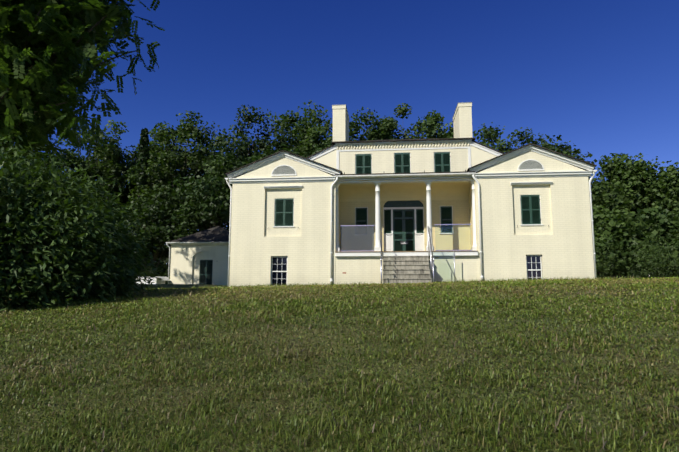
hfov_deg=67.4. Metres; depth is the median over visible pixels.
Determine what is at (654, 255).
undergrowth shrub foliage
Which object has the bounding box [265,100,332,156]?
tree
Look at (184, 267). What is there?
outbuilding walls
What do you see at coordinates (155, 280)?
car
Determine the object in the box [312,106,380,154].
tree
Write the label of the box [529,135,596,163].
tree
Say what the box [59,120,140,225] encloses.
tree
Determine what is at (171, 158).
tree
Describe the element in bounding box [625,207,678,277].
tree
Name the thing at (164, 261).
forest understorey foliage
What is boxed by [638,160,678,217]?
tree
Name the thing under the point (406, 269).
porch steps
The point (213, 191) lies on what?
tree
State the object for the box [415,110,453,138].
tree
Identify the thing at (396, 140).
house roofs
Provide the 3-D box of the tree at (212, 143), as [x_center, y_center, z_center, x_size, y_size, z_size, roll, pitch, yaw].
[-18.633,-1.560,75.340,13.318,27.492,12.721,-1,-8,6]
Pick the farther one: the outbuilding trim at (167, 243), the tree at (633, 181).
the tree at (633, 181)
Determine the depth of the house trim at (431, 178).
22.92 m
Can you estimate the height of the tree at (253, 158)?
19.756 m
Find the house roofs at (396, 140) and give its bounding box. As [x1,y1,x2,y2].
[225,137,596,200]
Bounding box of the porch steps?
[382,256,431,283]
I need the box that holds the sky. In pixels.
[0,0,678,275]
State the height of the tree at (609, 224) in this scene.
9.936 m
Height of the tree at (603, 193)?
14.456 m
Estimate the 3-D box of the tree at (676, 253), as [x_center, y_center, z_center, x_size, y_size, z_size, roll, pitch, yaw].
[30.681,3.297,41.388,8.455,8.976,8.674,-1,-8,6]
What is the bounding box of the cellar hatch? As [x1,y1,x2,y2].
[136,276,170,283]
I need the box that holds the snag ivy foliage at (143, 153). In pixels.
[136,128,149,196]
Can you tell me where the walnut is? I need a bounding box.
[0,0,164,174]
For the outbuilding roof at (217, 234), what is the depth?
41.76 m
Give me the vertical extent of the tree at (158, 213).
15.942 m
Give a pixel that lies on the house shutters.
(404, 227)
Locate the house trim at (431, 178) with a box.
[227,139,594,283]
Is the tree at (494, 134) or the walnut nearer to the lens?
the walnut
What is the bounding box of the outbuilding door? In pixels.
[199,260,212,284]
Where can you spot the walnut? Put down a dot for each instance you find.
(54, 29)
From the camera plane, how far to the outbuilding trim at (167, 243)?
40.87 m
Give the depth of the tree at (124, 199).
74.91 m
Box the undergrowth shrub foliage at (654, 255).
[140,230,678,283]
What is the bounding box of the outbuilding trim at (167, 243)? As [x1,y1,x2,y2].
[166,242,228,283]
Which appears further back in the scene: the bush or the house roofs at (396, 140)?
the house roofs at (396, 140)
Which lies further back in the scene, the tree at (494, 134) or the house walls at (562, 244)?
the tree at (494, 134)
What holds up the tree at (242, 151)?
on the lawn ground at (457, 389)
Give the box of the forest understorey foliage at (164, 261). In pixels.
[8,248,678,283]
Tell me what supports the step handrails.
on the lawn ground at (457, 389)
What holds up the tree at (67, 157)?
on the lawn ground at (457, 389)
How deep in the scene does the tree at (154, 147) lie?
73.26 m
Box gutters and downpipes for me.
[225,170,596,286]
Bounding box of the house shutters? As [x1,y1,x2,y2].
[275,152,540,250]
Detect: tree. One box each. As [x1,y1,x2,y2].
[0,143,104,230]
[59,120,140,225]
[92,144,137,229]
[119,183,190,276]
[123,110,213,230]
[127,124,177,271]
[163,153,242,248]
[178,121,228,228]
[198,104,295,225]
[241,143,307,166]
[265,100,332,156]
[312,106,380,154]
[360,103,440,140]
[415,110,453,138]
[473,122,549,152]
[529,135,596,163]
[588,176,630,277]
[593,153,659,216]
[593,205,672,278]
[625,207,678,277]
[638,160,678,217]
[664,225,678,269]
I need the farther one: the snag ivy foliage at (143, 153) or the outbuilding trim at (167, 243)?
the snag ivy foliage at (143, 153)
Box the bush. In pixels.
[0,133,164,310]
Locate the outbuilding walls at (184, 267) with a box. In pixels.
[169,243,228,285]
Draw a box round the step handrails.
[380,226,454,282]
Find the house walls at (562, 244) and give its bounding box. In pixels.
[230,103,594,286]
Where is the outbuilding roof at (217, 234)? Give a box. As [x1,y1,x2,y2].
[169,226,228,241]
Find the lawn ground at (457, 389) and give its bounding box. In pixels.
[0,279,678,451]
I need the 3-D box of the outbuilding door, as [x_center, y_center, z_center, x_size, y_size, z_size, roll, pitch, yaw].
[-10.703,3.781,40.828,1.110,2.140,0.043,-1,-8,6]
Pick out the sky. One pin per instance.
(602, 76)
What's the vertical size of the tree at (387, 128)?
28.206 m

